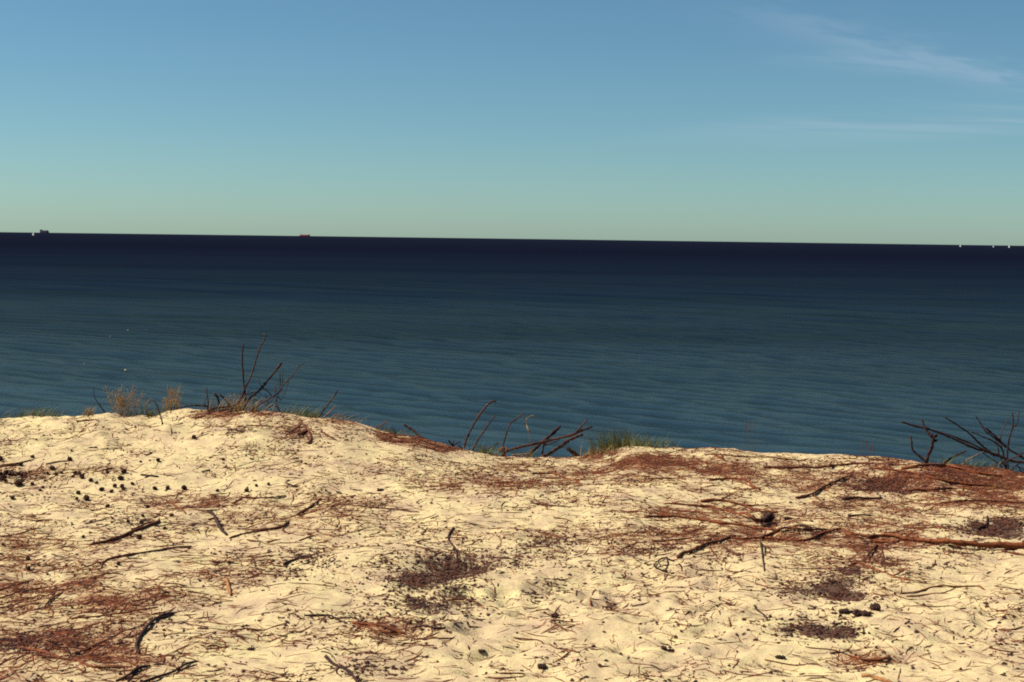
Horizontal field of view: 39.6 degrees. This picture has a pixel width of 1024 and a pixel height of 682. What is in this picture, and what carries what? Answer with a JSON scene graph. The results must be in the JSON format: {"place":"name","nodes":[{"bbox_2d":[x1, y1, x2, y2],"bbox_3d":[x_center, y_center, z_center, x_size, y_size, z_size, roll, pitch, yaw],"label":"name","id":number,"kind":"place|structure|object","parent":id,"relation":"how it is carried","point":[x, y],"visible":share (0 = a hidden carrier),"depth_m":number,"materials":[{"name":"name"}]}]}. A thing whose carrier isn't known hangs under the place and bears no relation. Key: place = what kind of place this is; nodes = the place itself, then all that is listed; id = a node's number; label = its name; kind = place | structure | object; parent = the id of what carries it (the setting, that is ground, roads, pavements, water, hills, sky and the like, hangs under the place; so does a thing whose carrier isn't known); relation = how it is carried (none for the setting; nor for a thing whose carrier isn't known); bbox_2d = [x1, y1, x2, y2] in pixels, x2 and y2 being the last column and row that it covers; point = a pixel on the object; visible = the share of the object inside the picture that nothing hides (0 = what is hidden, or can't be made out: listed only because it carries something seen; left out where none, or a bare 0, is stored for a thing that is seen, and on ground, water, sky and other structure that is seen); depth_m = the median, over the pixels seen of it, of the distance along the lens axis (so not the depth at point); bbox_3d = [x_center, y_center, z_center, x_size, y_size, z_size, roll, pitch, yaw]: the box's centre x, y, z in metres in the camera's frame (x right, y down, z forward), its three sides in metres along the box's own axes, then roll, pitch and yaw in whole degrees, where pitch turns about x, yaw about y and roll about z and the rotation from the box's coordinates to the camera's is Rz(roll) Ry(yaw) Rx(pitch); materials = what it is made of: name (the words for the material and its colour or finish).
{"place":"outdoors","nodes":[
{"label":"outdoors","id":0,"kind":"place"},
{"bbox_2d":[0,232,1023,471],"bbox_3d":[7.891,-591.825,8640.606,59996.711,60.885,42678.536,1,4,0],"label":"sea","id":1,"kind":"structure","parent":0,"point":[827,348],"depth_m":264.84,"materials":[{"name":"liquid"}]},
{"bbox_2d":[0,408,1023,681],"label":"sand ground","id":2,"kind":"structure","parent":0,"point":[508,586],"depth_m":7.10,"materials":[{"name":"beige sand"}]},
{"bbox_2d":[0,459,33,467],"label":"fallen stick","id":3,"kind":"object","parent":2,"relation":"on","point":[10,464],"visible":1,"depth_m":9.62,"materials":[{"name":"wood"}]},
{"bbox_2d":[2,403,84,418],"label":"grass tuft","id":4,"kind":"object","parent":2,"relation":"on","point":[33,414],"visible":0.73,"depth_m":11.16,"materials":[{"name":"green plant"}]},
{"bbox_2d":[0,582,115,597],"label":"fallen stick","id":5,"kind":"object","parent":2,"relation":"on","point":[50,586],"visible":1,"depth_m":6.65,"materials":[{"name":"brown wood"}]},
{"bbox_2d":[20,646,124,674],"bbox_3d":[-1.694,1.213,5.465,0.195,0.028,0.505,-3,6,-42],"label":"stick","id":6,"kind":"object","parent":2,"relation":"on","point":[58,656],"visible":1,"depth_m":5.42,"materials":[{"name":"brown wood"}]},
{"bbox_2d":[81,405,93,415],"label":"dry weed","id":7,"kind":"object","parent":2,"relation":"on","point":[88,412],"visible":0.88,"depth_m":10.97,"materials":[{"name":"brown plant"}]},
{"bbox_2d":[70,624,144,655],"bbox_3d":[-1.637,1.206,5.749,0.026,0.017,0.493,2,5,20],"label":"fallen stick","id":8,"kind":"object","parent":2,"relation":"on","point":[104,640],"visible":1,"depth_m":5.72,"materials":[{"name":"wood"}]},
{"bbox_2d":[71,601,157,618],"bbox_3d":[-1.734,1.185,6.210,0.168,0.016,0.344,4,5,34],"label":"fallen stick","id":9,"kind":"object","parent":2,"relation":"on","point":[114,613],"visible":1,"depth_m":6.18,"materials":[{"name":"brown wood"}]},
{"bbox_2d":[89,520,160,544],"bbox_3d":[-2.124,1.055,7.802,0.077,0.032,0.640,2,4,16],"label":"fallen stick","id":10,"kind":"object","parent":2,"relation":"on","point":[132,530],"visible":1,"depth_m":7.86,"materials":[{"name":"brown wood"}]},
{"bbox_2d":[103,384,151,416],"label":"dry weed","id":11,"kind":"object","parent":2,"relation":"on","point":[118,404],"visible":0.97,"depth_m":11.12,"materials":[{"name":"brown plant"}]},
{"bbox_2d":[116,665,150,681],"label":"fallen stick","id":12,"kind":"object","parent":2,"relation":"on","point":[133,671],"visible":1,"depth_m":5.26,"materials":[{"name":"black wood"}]},
{"bbox_2d":[95,546,191,568],"bbox_3d":[-1.917,1.094,7.323,0.115,0.040,0.664,3,5,28],"label":"fallen stick","id":13,"kind":"object","parent":2,"relation":"on","point":[117,556],"visible":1,"depth_m":7.25,"materials":[{"name":"brown wood"}]},
{"bbox_2d":[127,401,177,417],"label":"grass tuft","id":14,"kind":"object","parent":2,"relation":"on","point":[148,413],"visible":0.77,"depth_m":11.10,"materials":[{"name":"green plant"}]},
{"bbox_2d":[135,612,173,653],"bbox_3d":[-1.496,1.204,5.902,0.059,0.044,0.660,1,4,-2],"label":"hooked branch","id":15,"kind":"object","parent":2,"relation":"on","point":[154,619],"visible":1,"depth_m":5.92,"materials":[{"name":"black plant"}]},
{"bbox_2d":[150,492,185,513],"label":"fallen stick","id":16,"kind":"object","parent":2,"relation":"on","point":[168,501],"visible":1,"depth_m":8.63,"materials":[{"name":"wood"}]},
{"bbox_2d":[142,660,197,681],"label":"fallen stick","id":17,"kind":"object","parent":2,"relation":"on","point":[165,674],"visible":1,"depth_m":5.32,"materials":[{"name":"wood"}]},
{"bbox_2d":[160,385,183,410],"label":"dry weed","id":18,"kind":"object","parent":2,"relation":"on","point":[173,401],"visible":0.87,"depth_m":11.13,"materials":[{"name":"brown plant"}]},
{"bbox_2d":[167,387,210,409],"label":"dead branch","id":19,"kind":"object","parent":2,"relation":"on","point":[196,405],"visible":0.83,"depth_m":11.12,"materials":[{"name":"wood"}]},
{"bbox_2d":[205,509,227,535],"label":"fallen stick","id":20,"kind":"object","parent":2,"relation":"on","point":[211,512],"visible":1,"depth_m":8.16,"materials":[{"name":"wood"}]},
{"bbox_2d":[206,405,237,410],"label":"dead branch","id":21,"kind":"object","parent":2,"relation":"on","point":[221,407],"visible":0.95,"depth_m":11.02,"materials":[{"name":"brown wood"}]},
{"bbox_2d":[148,395,306,412],"bbox_3d":[-2.193,0.531,11.049,1.236,0.258,0.386,1,4,0],"label":"grass tuft","id":22,"kind":"object","parent":2,"relation":"on","point":[248,405],"visible":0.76,"depth_m":11.04,"materials":[{"name":"green plant"}]},
{"bbox_2d":[225,577,231,595],"bbox_3d":[-1.333,1.154,6.683,0.021,0.035,0.225,0,4,-15],"label":"bark strip","id":23,"kind":"object","parent":2,"relation":"on","point":[228,587],"visible":1,"depth_m":6.68,"materials":[{"name":"orange wood"}]},
{"bbox_2d":[241,344,246,410],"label":"dead branch","id":24,"kind":"object","parent":2,"relation":"on","point":[243,374],"visible":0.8,"depth_m":11.25,"materials":[{"name":"wood"}]},
{"bbox_2d":[233,390,261,407],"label":"dead branch","id":25,"kind":"object","parent":2,"relation":"on","point":[247,393],"visible":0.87,"depth_m":11.18,"materials":[{"name":"brown wood"}]},
{"bbox_2d":[237,333,265,409],"bbox_3d":[-2.062,0.283,11.220,0.239,0.680,0.135,0,4,-11],"label":"dead branch","id":26,"kind":"object","parent":2,"relation":"on","point":[264,337],"visible":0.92,"depth_m":11.22,"materials":[{"name":"brown wood"}]},
{"bbox_2d":[229,521,289,538],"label":"fallen stick","id":27,"kind":"object","parent":2,"relation":"on","point":[272,528],"visible":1,"depth_m":7.91,"materials":[{"name":"brown wood"}]},
{"bbox_2d":[233,495,285,503],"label":"fallen stick","id":28,"kind":"object","parent":2,"relation":"on","point":[258,497],"visible":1,"depth_m":8.82,"materials":[{"name":"wood"}]},
{"bbox_2d":[243,362,281,410],"bbox_3d":[-1.989,0.409,11.264,0.346,0.479,0.106,-1,5,-23],"label":"dead branch","id":29,"kind":"object","parent":2,"relation":"on","point":[265,383],"visible":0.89,"depth_m":11.26,"materials":[{"name":"brown wood"}]},
{"bbox_2d":[254,362,304,407],"bbox_3d":[-1.851,0.389,11.165,0.464,0.433,0.089,-1,5,-24],"label":"dead branch","id":30,"kind":"object","parent":2,"relation":"on","point":[262,402],"visible":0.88,"depth_m":11.16,"materials":[{"name":"brown wood"}]},
{"bbox_2d":[275,374,284,411],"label":"dead branch","id":31,"kind":"object","parent":2,"relation":"on","point":[278,393],"visible":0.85,"depth_m":11.23,"materials":[{"name":"wood"}]},
{"bbox_2d":[289,418,312,443],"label":"fallen stick","id":32,"kind":"object","parent":2,"relation":"on","point":[308,431],"visible":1,"depth_m":10.34,"materials":[{"name":"wood"}]},
{"bbox_2d":[297,498,320,514],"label":"fallen stick","id":33,"kind":"object","parent":2,"relation":"on","point":[310,506],"visible":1,"depth_m":8.62,"materials":[{"name":"wood"}]},
{"bbox_2d":[281,403,337,418],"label":"grass tuft","id":34,"kind":"object","parent":2,"relation":"on","point":[305,413],"visible":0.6,"depth_m":11.03,"materials":[{"name":"green plant"}]},
{"bbox_2d":[317,389,337,417],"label":"dead branch","id":35,"kind":"object","parent":2,"relation":"on","point":[334,395],"visible":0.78,"depth_m":11.09,"materials":[{"name":"brown wood"}]},
{"bbox_2d":[304,610,352,618],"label":"fallen stick","id":36,"kind":"object","parent":2,"relation":"on","point":[328,616],"visible":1,"depth_m":6.17,"materials":[{"name":"wood"}]},
{"bbox_2d":[321,651,358,681],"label":"exposed root","id":37,"kind":"object","parent":2,"relation":"on","point":[328,659],"visible":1,"depth_m":5.40,"materials":[{"name":"brown plant"}]},
{"bbox_2d":[328,409,363,422],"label":"grass tuft","id":38,"kind":"object","parent":2,"relation":"on","point":[345,417],"visible":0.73,"depth_m":10.93,"materials":[{"name":"plant"}]},
{"bbox_2d":[330,504,417,511],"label":"fallen stick","id":39,"kind":"object","parent":2,"relation":"on","point":[373,507],"visible":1,"depth_m":8.47,"materials":[{"name":"wood"}]},
{"bbox_2d":[352,621,404,638],"bbox_3d":[-0.557,1.209,5.996,0.139,0.034,0.274,-2,5,-31],"label":"root bundle","id":40,"kind":"object","parent":2,"relation":"on","point":[361,624],"visible":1,"depth_m":5.98,"materials":[{"name":"red plant"}]},
{"bbox_2d":[364,421,414,434],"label":"grass tuft","id":41,"kind":"object","parent":2,"relation":"on","point":[389,429],"visible":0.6,"depth_m":10.85,"materials":[{"name":"plant"}]},
{"bbox_2d":[403,424,423,437],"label":"dead branch","id":42,"kind":"object","parent":2,"relation":"on","point":[411,429],"visible":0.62,"depth_m":10.99,"materials":[{"name":"wood"}]},
{"bbox_2d":[398,620,445,628],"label":"fallen stick","id":43,"kind":"object","parent":2,"relation":"on","point":[429,626],"visible":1,"depth_m":5.95,"materials":[{"name":"wood"}]},
{"bbox_2d":[419,637,454,639],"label":"fallen stick","id":44,"kind":"object","parent":2,"relation":"on","point":[435,638],"visible":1,"depth_m":5.83,"materials":[{"name":"wood"}]},
{"bbox_2d":[447,527,457,559],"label":"fallen stick","id":45,"kind":"object","parent":2,"relation":"on","point":[450,531],"visible":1,"depth_m":7.62,"materials":[{"name":"wood"}]},
{"bbox_2d":[448,598,496,608],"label":"fallen stick","id":46,"kind":"object","parent":2,"relation":"on","point":[469,599],"visible":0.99,"depth_m":6.49,"materials":[{"name":"wood"}]},
{"bbox_2d":[463,400,495,448],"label":"dead branch","id":47,"kind":"object","parent":2,"relation":"on","point":[475,421],"visible":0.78,"depth_m":11.08,"materials":[{"name":"brown wood"}]},
{"bbox_2d":[471,415,495,450],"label":"dead branch","id":48,"kind":"object","parent":2,"relation":"on","point":[483,431],"visible":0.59,"depth_m":11.05,"materials":[{"name":"brown wood"}]},
{"bbox_2d":[467,437,507,455],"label":"grass tuft","id":49,"kind":"object","parent":2,"relation":"on","point":[486,450],"visible":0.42,"depth_m":10.83,"materials":[{"name":"green plant"}]},
{"bbox_2d":[0,410,1023,681],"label":"bark litter","id":50,"kind":"object","parent":2,"relation":"on","point":[844,626],"visible":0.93,"depth_m":7.24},
{"bbox_2d":[0,410,1023,681],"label":"pine needle litter","id":51,"kind":"object","parent":2,"relation":"on","point":[520,472],"visible":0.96,"depth_m":7.83,"materials":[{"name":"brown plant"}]},
{"bbox_2d":[0,408,1023,681],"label":"humus crumbs","id":52,"kind":"object","parent":2,"relation":"on","point":[444,578],"visible":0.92,"depth_m":7.20,"materials":[{"name":"brown soil"}]},
{"bbox_2d":[501,413,523,452],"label":"dead branch","id":53,"kind":"object","parent":2,"relation":"on","point":[507,431],"visible":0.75,"depth_m":11.03,"materials":[{"name":"brown wood"}]},
{"bbox_2d":[526,425,560,456],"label":"dead branch","id":54,"kind":"object","parent":2,"relation":"on","point":[554,431],"visible":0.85,"depth_m":10.94,"materials":[{"name":"wood"}]},
{"bbox_2d":[513,637,579,655],"bbox_3d":[0.139,1.234,5.780,0.074,0.052,0.442,-1,5,-28],"label":"fallen stick","id":55,"kind":"object","parent":2,"relation":"on","point":[564,649],"visible":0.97,"depth_m":5.76,"materials":[{"name":"wood"}]},
{"bbox_2d":[501,419,592,455],"bbox_3d":[0.250,0.782,10.872,0.733,0.372,0.068,0,4,-5],"label":"dead branch","id":56,"kind":"object","parent":2,"relation":"on","point":[548,440],"visible":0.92,"depth_m":10.86,"materials":[{"name":"brown wood"}]},
{"bbox_2d":[532,472,581,485],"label":"fallen stick","id":57,"kind":"object","parent":2,"relation":"on","point":[564,477],"visible":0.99,"depth_m":9.79,"materials":[{"name":"wood"}]},
{"bbox_2d":[540,433,582,456],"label":"dead branch","id":58,"kind":"object","parent":2,"relation":"on","point":[555,449],"visible":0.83,"depth_m":10.91,"materials":[{"name":"brown wood"}]},
{"bbox_2d":[549,620,579,631],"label":"fallen stick","id":59,"kind":"object","parent":2,"relation":"on","point":[563,621],"visible":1,"depth_m":6.13,"materials":[{"name":"wood"}]},
{"bbox_2d":[566,447,579,456],"bbox_3d":[0.494,0.886,10.838,0.148,0.158,0.094,-1,5,-22],"label":"stump chunk","id":60,"kind":"object","parent":2,"relation":"on","point":[574,453],"visible":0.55,"depth_m":10.83,"materials":[{"name":"brown plant"}]},
{"bbox_2d":[573,446,615,459],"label":"grass tuft","id":61,"kind":"object","parent":2,"relation":"on","point":[595,451],"visible":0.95,"depth_m":10.69,"materials":[{"name":"plant"}]},
{"bbox_2d":[573,424,647,455],"bbox_3d":[0.718,0.825,10.883,0.664,0.463,0.596,1,4,0],"label":"grass tuft","id":62,"kind":"object","parent":2,"relation":"on","point":[614,443],"visible":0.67,"depth_m":10.78,"materials":[{"name":"green plant"}]},
{"bbox_2d":[618,432,678,452],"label":"grass tuft","id":63,"kind":"object","parent":2,"relation":"on","point":[649,444],"visible":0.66,"depth_m":10.85,"materials":[{"name":"green plant"}]},
{"bbox_2d":[653,557,681,572],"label":"fallen stick","id":64,"kind":"object","parent":2,"relation":"on","point":[680,565],"visible":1,"depth_m":7.24,"materials":[{"name":"wood"}]},
{"bbox_2d":[652,538,711,547],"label":"exposed root","id":65,"kind":"object","parent":2,"relation":"on","point":[679,539],"visible":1,"depth_m":7.77,"materials":[{"name":"red plant"}]},
{"bbox_2d":[676,535,735,563],"bbox_3d":[1.042,1.096,7.597,0.265,0.031,0.693,2,4,13],"label":"exposed root","id":66,"kind":"object","parent":2,"relation":"on","point":[697,547],"visible":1,"depth_m":7.54,"materials":[{"name":"brown plant"}]},
{"bbox_2d":[644,511,774,529],"bbox_3d":[1.162,1.048,8.255,0.822,0.043,0.218,3,5,24],"label":"exposed root","id":67,"kind":"object","parent":2,"relation":"on","point":[715,521],"visible":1,"depth_m":8.28,"materials":[{"name":"red plant"}]},
{"bbox_2d":[672,502,761,521],"bbox_3d":[1.218,1.040,8.660,0.308,0.053,0.604,-2,5,-33],"label":"exposed root","id":68,"kind":"object","parent":2,"relation":"on","point":[730,511],"visible":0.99,"depth_m":8.68,"materials":[{"name":"red plant"}]},
{"bbox_2d":[709,477,760,491],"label":"exposed root","id":69,"kind":"object","parent":2,"relation":"on","point":[743,479],"visible":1,"depth_m":9.62,"materials":[{"name":"red plant"}]},
{"bbox_2d":[700,494,777,512],"bbox_3d":[1.474,1.021,8.939,0.509,0.047,0.296,4,5,37],"label":"exposed root","id":70,"kind":"object","parent":2,"relation":"on","point":[742,504],"visible":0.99,"depth_m":8.94,"materials":[{"name":"red plant"}]},
{"bbox_2d":[704,454,807,462],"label":"fallen stick","id":71,"kind":"object","parent":2,"relation":"on","point":[756,457],"visible":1,"depth_m":10.42,"materials":[{"name":"wood"}]},
{"bbox_2d":[760,541,772,570],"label":"exposed root","id":72,"kind":"object","parent":2,"relation":"on","point":[761,544],"visible":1,"depth_m":7.52,"materials":[{"name":"brown plant"}]},
{"bbox_2d":[761,512,775,526],"bbox_3d":[1.514,1.069,8.388,0.093,0.065,0.372,1,4,8],"label":"root stub","id":73,"kind":"object","parent":2,"relation":"on","point":[766,517],"visible":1,"depth_m":8.50,"materials":[{"name":"brown plant"}]},
{"bbox_2d":[765,659,821,666],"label":"fallen stick","id":74,"kind":"object","parent":2,"relation":"on","point":[792,664],"visible":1,"depth_m":5.63,"materials":[{"name":"wood"}]},
{"bbox_2d":[758,525,829,539],"bbox_3d":[1.616,1.066,8.003,0.593,0.073,0.141,-2,5,-31],"label":"exposed root","id":75,"kind":"object","parent":2,"relation":"on","point":[782,528],"visible":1,"depth_m":7.95,"materials":[{"name":"brown plant"}]},
{"bbox_2d":[730,528,866,549],"bbox_3d":[1.640,1.096,7.843,0.784,0.042,0.449,-1,5,-26],"label":"exposed root","id":76,"kind":"object","parent":2,"relation":"on","point":[797,540],"visible":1,"depth_m":7.87,"materials":[{"name":"red plant"}]},
{"bbox_2d":[764,462,873,469],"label":"exposed root","id":77,"kind":"object","parent":2,"relation":"on","point":[807,467],"visible":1,"depth_m":10.12,"materials":[{"name":"brown plant"}]},
{"bbox_2d":[795,475,851,502],"bbox_3d":[2.078,0.979,9.492,0.201,0.056,0.905,3,5,24],"label":"fallen stick","id":78,"kind":"object","parent":2,"relation":"on","point":[812,493],"visible":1,"depth_m":9.34,"materials":[{"name":"brown wood"}]},
{"bbox_2d":[806,646,847,654],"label":"fallen stick","id":79,"kind":"object","parent":2,"relation":"on","point":[826,649],"visible":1,"depth_m":5.80,"materials":[{"name":"wood"}]},
{"bbox_2d":[838,608,852,613],"bbox_3d":[1.477,1.197,6.299,0.067,0.024,0.039,1,4,6],"label":"charred wood","id":80,"kind":"object","parent":2,"relation":"on","point":[844,611],"visible":1,"depth_m":6.29,"materials":[{"name":"black plant"}]},
{"bbox_2d":[852,609,870,616],"bbox_3d":[1.534,1.195,6.245,0.068,0.032,0.070,-2,5,-34],"label":"charred wood","id":81,"kind":"object","parent":2,"relation":"on","point":[859,613],"visible":1,"depth_m":6.23,"materials":[{"name":"black wood"}]},
{"bbox_2d":[842,496,882,499],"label":"fallen stick","id":82,"kind":"object","parent":2,"relation":"on","point":[851,497],"visible":1,"depth_m":9.18,"materials":[{"name":"wood"}]},
{"bbox_2d":[846,544,884,563],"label":"exposed root","id":83,"kind":"object","parent":2,"relation":"on","point":[871,550],"visible":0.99,"depth_m":7.43,"materials":[{"name":"brown plant"}]},
{"bbox_2d":[848,654,893,667],"bbox_3d":[1.433,1.268,5.670,0.177,0.040,0.137,1,4,0],"label":"root bundle","id":84,"kind":"object","parent":2,"relation":"on","point":[874,659],"visible":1,"depth_m":5.64,"materials":[{"name":"red plant"}]},
{"bbox_2d":[870,603,880,610],"bbox_3d":[1.619,1.187,6.340,0.051,0.047,0.064,1,4,0],"label":"charred wood","id":85,"kind":"object","parent":2,"relation":"on","point":[875,606],"visible":1,"depth_m":6.32,"materials":[{"name":"black plant"}]},
{"bbox_2d":[861,674,892,681],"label":"bark strip","id":86,"kind":"object","parent":2,"relation":"on","point":[876,677],"visible":1,"depth_m":5.36,"materials":[{"name":"beige wood"}]},
{"bbox_2d":[848,562,913,580],"bbox_3d":[1.870,1.143,7.066,0.149,0.034,0.490,-1,5,-28],"label":"fallen stick","id":87,"kind":"object","parent":2,"relation":"on","point":[873,568],"visible":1,"depth_m":7.06,"materials":[{"name":"wood"}]},
{"bbox_2d":[866,533,916,542],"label":"exposed root","id":88,"kind":"object","parent":2,"relation":"on","point":[903,538],"visible":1,"depth_m":7.92,"materials":[{"name":"red plant"}]},
{"bbox_2d":[910,419,937,462],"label":"branch","id":89,"kind":"object","parent":2,"relation":"on","point":[933,437],"visible":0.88,"depth_m":10.69,"materials":[{"name":"brown plant"}]},
{"bbox_2d":[874,466,991,485],"bbox_3d":[2.849,0.939,9.697,0.793,0.079,0.243,3,5,24],"label":"exposed root","id":90,"kind":"object","parent":2,"relation":"on","point":[940,479],"visible":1,"depth_m":9.63,"materials":[{"name":"red plant"}]},
{"bbox_2d":[907,487,968,496],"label":"exposed root","id":91,"kind":"object","parent":2,"relation":"on","point":[943,488],"visible":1,"depth_m":9.39,"materials":[{"name":"brown plant"}]},
{"bbox_2d":[901,585,984,596],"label":"fallen stick","id":92,"kind":"object","parent":2,"relation":"on","point":[924,589],"visible":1,"depth_m":6.74,"materials":[{"name":"brown wood"}]},
{"bbox_2d":[901,463,1001,476],"bbox_3d":[3.048,0.900,10.178,0.827,0.123,0.392,-1,5,-21],"label":"exposed root","id":93,"kind":"object","parent":2,"relation":"on","point":[941,465],"visible":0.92,"depth_m":10.20,"materials":[{"name":"red plant"}]},
{"bbox_2d":[944,450,965,462],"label":"dead branch","id":94,"kind":"object","parent":2,"relation":"on","point":[958,454],"visible":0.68,"depth_m":10.69,"materials":[{"name":"wood"}]},
{"bbox_2d":[901,421,1023,463],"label":"dead branch","id":95,"kind":"object","parent":2,"relation":"on","point":[957,439],"visible":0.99,"depth_m":10.73,"materials":[{"name":"brown wood"}]},
{"bbox_2d":[944,417,994,456],"bbox_3d":[3.470,0.726,10.783,0.398,0.302,0.027,1,4,1],"label":"dead branch","id":96,"kind":"object","parent":95,"relation":"on","point":[975,439],"visible":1,"depth_m":10.78,"materials":[{"name":"wood"}]},
{"bbox_2d":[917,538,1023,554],"bbox_3d":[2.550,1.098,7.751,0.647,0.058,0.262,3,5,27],"label":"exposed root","id":97,"kind":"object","parent":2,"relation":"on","point":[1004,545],"visible":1,"depth_m":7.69,"materials":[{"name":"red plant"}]},
{"bbox_2d":[930,456,1018,470],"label":"grass tuft","id":98,"kind":"object","parent":2,"relation":"on","point":[975,463],"visible":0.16,"depth_m":10.51,"materials":[{"name":"plant"}]},
{"bbox_2d":[940,500,1023,502],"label":"fallen stick","id":99,"kind":"object","parent":2,"relation":"on","point":[979,500],"visible":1,"depth_m":9.11,"materials":[{"name":"brown wood"}]},
{"bbox_2d":[971,431,1006,467],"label":"dead branch","id":100,"kind":"object","parent":2,"relation":"on","point":[996,444],"visible":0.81,"depth_m":10.68,"materials":[{"name":"wood"}]},
{"bbox_2d":[976,416,1023,458],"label":"dead branch","id":101,"kind":"object","parent":2,"relation":"on","point":[995,437],"visible":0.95,"depth_m":10.78,"materials":[{"name":"brown wood"}]},
{"bbox_2d":[1006,409,1019,469],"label":"dead branch","id":102,"kind":"object","parent":2,"relation":"on","point":[1013,425],"visible":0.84,"depth_m":10.58,"materials":[{"name":"brown wood"}]},
{"bbox_2d":[0,0,1023,245],"label":"sky","id":103,"kind":"structure","parent":0,"point":[793,121],"materials":[{"name":"blue"}]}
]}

